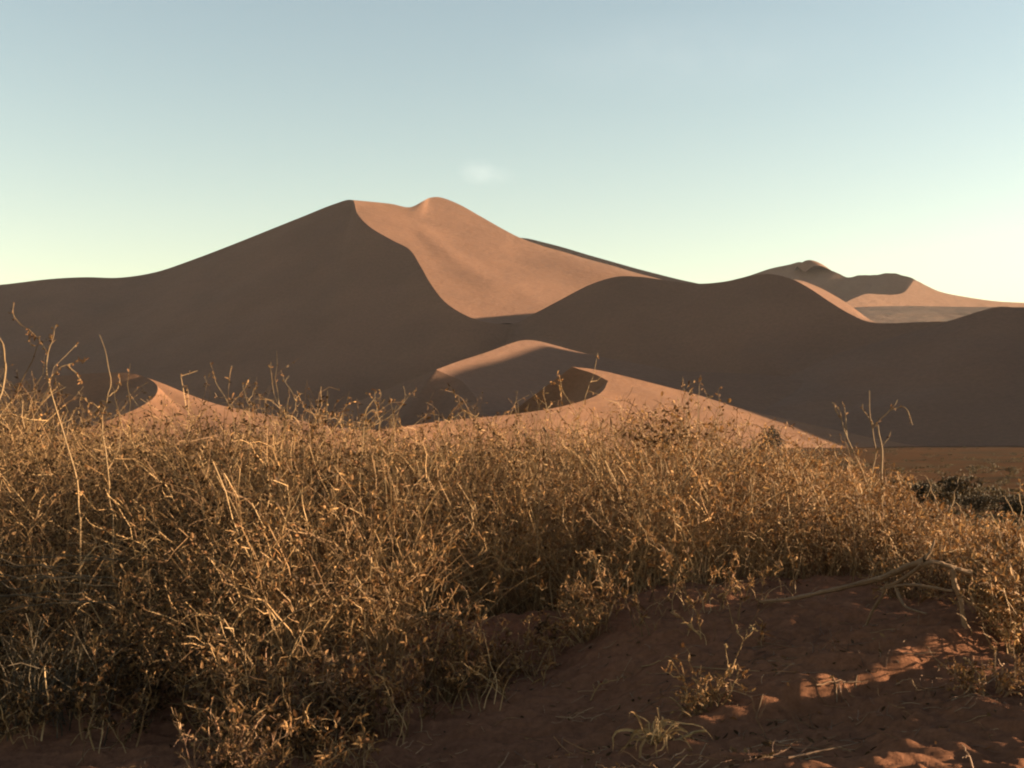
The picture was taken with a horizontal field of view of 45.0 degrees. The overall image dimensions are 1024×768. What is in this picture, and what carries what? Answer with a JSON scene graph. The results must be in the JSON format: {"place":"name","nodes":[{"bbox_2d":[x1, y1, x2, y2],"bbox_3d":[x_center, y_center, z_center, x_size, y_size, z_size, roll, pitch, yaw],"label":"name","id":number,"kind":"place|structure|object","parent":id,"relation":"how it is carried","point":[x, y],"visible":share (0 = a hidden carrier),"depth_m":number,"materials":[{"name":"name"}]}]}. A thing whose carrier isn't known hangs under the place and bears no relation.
{"place":"outdoors","nodes":[
{"label":"outdoors","id":0,"kind":"place"},
{"bbox_2d":[0,372,359,451],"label":"shaded dune","id":1,"kind":"structure","parent":0,"point":[95,388],"depth_m":445.76,"materials":[{"name":"brown sand"}]},
{"bbox_2d":[0,197,946,421],"bbox_3d":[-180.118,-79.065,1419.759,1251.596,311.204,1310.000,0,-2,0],"label":"great dune","id":2,"kind":"structure","parent":0,"point":[356,300],"depth_m":1185.51,"materials":[{"name":"brown sand"}]},
{"bbox_2d":[0,446,1023,767],"bbox_3d":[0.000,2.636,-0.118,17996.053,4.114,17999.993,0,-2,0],"label":"ground","id":3,"kind":"structure","parent":0,"point":[940,630],"depth_m":4.90,"materials":[{"name":"brown sand"}]},
{"bbox_2d":[0,338,6,397],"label":"dry stalk","id":4,"kind":"object","parent":3,"relation":"on","point":[3,384],"visible":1,"depth_m":6.03,"materials":[{"name":"beige plant"}]},
{"bbox_2d":[7,302,89,639],"bbox_3d":[-2.441,0.587,6.470,0.432,2.045,0.097,0,-2,5],"label":"dry stalk","id":5,"kind":"object","parent":3,"relation":"on","point":[47,352],"visible":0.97,"depth_m":6.48,"materials":[{"name":"brown plant"}]},
{"bbox_2d":[0,604,132,707],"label":"dry bush","id":6,"kind":"object","parent":3,"relation":"on","point":[26,679],"visible":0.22,"depth_m":5.81,"materials":[{"name":"brown plant"}]},
{"bbox_2d":[0,613,152,745],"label":"grey tussock","id":7,"kind":"object","parent":3,"relation":"on","point":[36,688],"visible":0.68,"depth_m":5.30,"materials":[{"name":"grey plant"}]},
{"bbox_2d":[78,337,121,646],"bbox_3d":[-2.261,0.678,6.777,0.238,1.905,0.094,0,-2,0],"label":"dry stalk","id":8,"kind":"object","parent":3,"relation":"on","point":[101,411],"visible":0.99,"depth_m":6.79,"materials":[{"name":"brown plant"}]},
{"bbox_2d":[60,603,238,711],"bbox_3d":[-1.685,1.246,5.651,0.863,0.469,0.619,0,-2,0],"label":"dry bush","id":9,"kind":"object","parent":3,"relation":"on","point":[139,680],"visible":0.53,"depth_m":5.55,"materials":[{"name":"brown plant"}]},
{"bbox_2d":[210,362,256,613],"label":"dry stalk","id":10,"kind":"object","parent":3,"relation":"on","point":[233,418],"visible":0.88,"depth_m":7.99,"materials":[{"name":"brown plant"}]},
{"bbox_2d":[171,692,300,767],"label":"dry bush","id":11,"kind":"object","parent":3,"relation":"on","point":[238,756],"visible":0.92,"depth_m":4.10,"materials":[{"name":"brown plant"}]},
{"bbox_2d":[268,365,302,499],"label":"dry stalk","id":12,"kind":"object","parent":3,"relation":"on","point":[299,394],"visible":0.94,"depth_m":8.97,"materials":[{"name":"brown plant"}]},
{"bbox_2d":[195,643,388,746],"bbox_3d":[-0.891,1.274,4.991,0.654,0.429,0.751,-1,-3,24],"label":"dry bush","id":13,"kind":"object","parent":3,"relation":"on","point":[325,684],"visible":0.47,"depth_m":4.96,"materials":[{"name":"brown plant"}]},
{"bbox_2d":[308,696,349,754],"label":"looped twig","id":14,"kind":"object","parent":3,"relation":"on","point":[331,714],"visible":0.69,"depth_m":4.75,"materials":[{"name":"brown wood"}]},
{"bbox_2d":[0,338,659,767],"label":"dry scrub","id":15,"kind":"object","parent":3,"relation":"on","point":[30,498],"visible":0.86,"depth_m":6.52,"materials":[{"name":"brown plant"}]},
{"bbox_2d":[359,421,364,617],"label":"dry stalk","id":16,"kind":"object","parent":3,"relation":"on","point":[360,476],"visible":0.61,"depth_m":7.59,"materials":[{"name":"brown plant"}]},
{"bbox_2d":[290,637,433,742],"bbox_3d":[-0.615,1.266,5.044,0.562,0.453,0.496,0,-2,0],"label":"dry bush","id":17,"kind":"object","parent":3,"relation":"on","point":[354,672],"visible":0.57,"depth_m":5.05,"materials":[{"name":"brown plant"}]},
{"bbox_2d":[373,564,399,679],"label":"dry stalk","id":18,"kind":"object","parent":3,"relation":"on","point":[388,615],"visible":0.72,"depth_m":5.86,"materials":[{"name":"brown plant"}]},
{"bbox_2d":[365,386,416,608],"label":"dry stalk","id":19,"kind":"object","parent":3,"relation":"on","point":[386,418],"visible":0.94,"depth_m":8.51,"materials":[{"name":"brown plant"}]},
{"bbox_2d":[391,594,510,702],"bbox_3d":[-0.272,1.197,5.532,0.567,0.501,0.691,1,-3,-18],"label":"dry bush","id":20,"kind":"object","parent":3,"relation":"on","point":[448,677],"visible":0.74,"depth_m":5.52,"materials":[{"name":"brown plant"}]},
{"bbox_2d":[432,616,561,686],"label":"dry bush","id":21,"kind":"object","parent":3,"relation":"on","point":[498,658],"visible":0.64,"depth_m":5.77,"materials":[{"name":"brown plant"}]},
{"bbox_2d":[13,567,1023,767],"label":"plant litter","id":22,"kind":"object","parent":3,"relation":"on","point":[772,754],"visible":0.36,"depth_m":4.50,"materials":[{"name":"brown plant"}]},
{"bbox_2d":[535,386,554,573],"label":"dry stalk","id":23,"kind":"object","parent":3,"relation":"on","point":[542,401],"visible":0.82,"depth_m":8.77,"materials":[{"name":"brown plant"}]},
{"bbox_2d":[550,354,600,567],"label":"dry stalk","id":24,"kind":"object","parent":3,"relation":"on","point":[561,380],"visible":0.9,"depth_m":8.44,"materials":[{"name":"brown plant"}]},
{"bbox_2d":[536,549,632,647],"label":"shrub","id":25,"kind":"object","parent":3,"relation":"on","point":[583,618],"visible":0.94,"depth_m":6.04,"materials":[{"name":"brown plant"}]},
{"bbox_2d":[590,675,625,700],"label":"dry sprig","id":26,"kind":"object","parent":3,"relation":"on","point":[604,682],"visible":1,"depth_m":5.29,"materials":[{"name":"brown plant"}]},
{"bbox_2d":[641,656,673,666],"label":"fallen twig","id":27,"kind":"object","parent":3,"relation":"on","point":[656,662],"visible":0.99,"depth_m":5.38,"materials":[{"name":"brown wood"}]},
{"bbox_2d":[612,708,712,757],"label":"cream tuft","id":28,"kind":"object","parent":3,"relation":"on","point":[656,736],"visible":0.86,"depth_m":4.06,"materials":[{"name":"beige plant"}]},
{"bbox_2d":[614,378,735,584],"bbox_3d":[1.006,0.649,7.584,0.733,1.378,0.228,0,-3,11],"label":"leafy bush","id":29,"kind":"object","parent":3,"relation":"on","point":[666,442],"visible":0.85,"depth_m":7.59,"materials":[{"name":"brown plant"}]},
{"bbox_2d":[677,375,703,558],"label":"dry stalk","id":30,"kind":"object","parent":3,"relation":"on","point":[683,384],"visible":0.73,"depth_m":8.58,"materials":[{"name":"brown plant"}]},
{"bbox_2d":[656,642,755,717],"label":"shrub","id":31,"kind":"object","parent":3,"relation":"on","point":[686,700],"visible":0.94,"depth_m":4.46,"materials":[{"name":"brown plant"}]},
{"bbox_2d":[692,666,754,670],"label":"fallen twig","id":32,"kind":"object","parent":3,"relation":"on","point":[718,668],"visible":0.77,"depth_m":5.01,"materials":[{"name":"brown wood"}]},
{"bbox_2d":[725,624,756,677],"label":"dry sprig","id":33,"kind":"object","parent":3,"relation":"on","point":[737,631],"visible":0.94,"depth_m":4.67,"materials":[{"name":"beige plant"}]},
{"bbox_2d":[746,694,766,738],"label":"dry sprig","id":34,"kind":"object","parent":3,"relation":"on","point":[757,715],"visible":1,"depth_m":4.14,"materials":[{"name":"brown plant"}]},
{"bbox_2d":[749,425,785,450],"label":"lone shrub","id":35,"kind":"object","parent":3,"relation":"on","point":[774,432],"visible":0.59,"depth_m":371.58,"materials":[{"name":"brown plant"}]},
{"bbox_2d":[787,742,859,758],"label":"fallen twig","id":36,"kind":"object","parent":3,"relation":"on","point":[794,756],"visible":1,"depth_m":3.68,"materials":[{"name":"beige wood"}]},
{"bbox_2d":[816,679,860,685],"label":"fallen twig","id":37,"kind":"object","parent":3,"relation":"on","point":[834,681],"visible":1,"depth_m":4.52,"materials":[{"name":"beige wood"}]},
{"bbox_2d":[675,445,1023,533],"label":"plain scrub","id":38,"kind":"object","parent":3,"relation":"on","point":[1007,481],"visible":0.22,"depth_m":121.43,"materials":[{"name":"brown plant"}]},
{"bbox_2d":[759,539,972,628],"bbox_3d":[1.435,0.870,5.379,0.175,0.473,1.267,1,-3,-30],"label":"dead branch","id":39,"kind":"object","parent":3,"relation":"on","point":[917,565],"visible":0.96,"depth_m":5.01,"materials":[{"name":"brown wood"}]},
{"bbox_2d":[832,391,912,549],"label":"branching stalk","id":40,"kind":"object","parent":3,"relation":"on","point":[873,426],"visible":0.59,"depth_m":8.50,"materials":[{"name":"brown plant"}]},
{"bbox_2d":[869,471,904,495],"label":"plain shrub","id":41,"kind":"object","parent":3,"relation":"on","point":[890,481],"visible":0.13,"depth_m":74.58,"materials":[{"name":"brown plant"}]},
{"bbox_2d":[857,531,966,605],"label":"grass tuft","id":42,"kind":"object","parent":3,"relation":"on","point":[905,589],"visible":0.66,"depth_m":5.87,"materials":[{"name":"brown plant"}]},
{"bbox_2d":[903,479,961,507],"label":"plain shrub","id":43,"kind":"object","parent":3,"relation":"on","point":[923,490],"visible":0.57,"depth_m":70.06,"materials":[{"name":"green plant"}]},
{"bbox_2d":[912,475,967,524],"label":"crossed stalk","id":44,"kind":"object","parent":3,"relation":"on","point":[953,502],"visible":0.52,"depth_m":9.17,"materials":[{"name":"brown plant"}]},
{"bbox_2d":[936,469,989,503],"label":"plain shrub","id":45,"kind":"object","parent":3,"relation":"on","point":[962,486],"visible":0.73,"depth_m":73.43,"materials":[{"name":"green plant"}]},
{"bbox_2d":[962,745,973,767],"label":"dry sprig","id":46,"kind":"object","parent":3,"relation":"on","point":[970,760],"visible":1,"depth_m":3.44,"materials":[{"name":"beige plant"}]},
{"bbox_2d":[915,522,1023,653],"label":"grass tuft","id":47,"kind":"object","parent":3,"relation":"on","point":[1011,636],"visible":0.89,"depth_m":4.91,"materials":[{"name":"brown plant"}]},
{"bbox_2d":[926,645,1023,696],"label":"dry bush","id":48,"kind":"object","parent":3,"relation":"on","point":[1004,682],"visible":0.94,"depth_m":4.24,"materials":[{"name":"brown plant"}]},
{"bbox_2d":[956,491,1004,512],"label":"plain shrub","id":49,"kind":"object","parent":3,"relation":"on","point":[980,505],"visible":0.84,"depth_m":66.44,"materials":[{"name":"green plant"}]},
{"bbox_2d":[983,488,1023,514],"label":"plain shrub","id":50,"kind":"object","parent":3,"relation":"on","point":[1013,503],"visible":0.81,"depth_m":64.24,"materials":[{"name":"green plant"}]},
{"bbox_2d":[1004,479,1023,527],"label":"arching stalk","id":51,"kind":"object","parent":3,"relation":"on","point":[1020,503],"visible":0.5,"depth_m":8.75,"materials":[{"name":"brown plant"}]},
{"bbox_2d":[0,0,1023,302],"label":"sky","id":52,"kind":"structure","parent":0,"point":[696,141],"materials":[{"name":"blue"}]},
{"bbox_2d":[32,383,1023,767],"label":"dry grass","id":53,"kind":"structure","parent":0,"point":[766,521],"depth_m":7.21,"materials":[{"name":"brown plant"}]},
{"bbox_2d":[309,340,802,430],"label":"dune","id":54,"kind":"structure","parent":0,"point":[498,377],"depth_m":655.63,"materials":[{"name":"brown sand"}]},
{"bbox_2d":[241,367,916,454],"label":"sunlit dune","id":55,"kind":"structure","parent":0,"point":[575,383],"depth_m":507.20,"materials":[{"name":"orange sand"}]},
{"bbox_2d":[522,238,697,283],"bbox_3d":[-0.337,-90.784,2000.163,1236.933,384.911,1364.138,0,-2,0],"label":"dune","id":56,"kind":"structure","parent":0,"point":[604,261],"depth_m":1900.34,"materials":[{"name":"brown sand"}]},
{"bbox_2d":[746,260,914,301],"bbox_3d":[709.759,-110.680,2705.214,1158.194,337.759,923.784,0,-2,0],"label":"dune","id":57,"kind":"structure","parent":0,"point":[825,278],"depth_m":2680.53,"materials":[{"name":"brown sand"}]},
{"bbox_2d":[759,307,1023,445],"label":"shadowed dune","id":58,"kind":"structure","parent":0,"point":[958,381],"depth_m":689.68,"materials":[{"name":"brown sand"}]},
{"bbox_2d":[854,306,993,322],"bbox_3d":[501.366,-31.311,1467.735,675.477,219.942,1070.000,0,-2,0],"label":"scrub slope","id":59,"kind":"structure","parent":0,"point":[892,314],"depth_m":1743.01,"materials":[{"name":"brown sand"}]},
{"bbox_2d":[846,280,1023,307],"bbox_3d":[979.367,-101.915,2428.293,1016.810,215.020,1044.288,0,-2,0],"label":"bright far dune","id":60,"kind":"structure","parent":0,"point":[916,293],"depth_m":2375.05,"materials":[{"name":"orange sand"}]}
]}

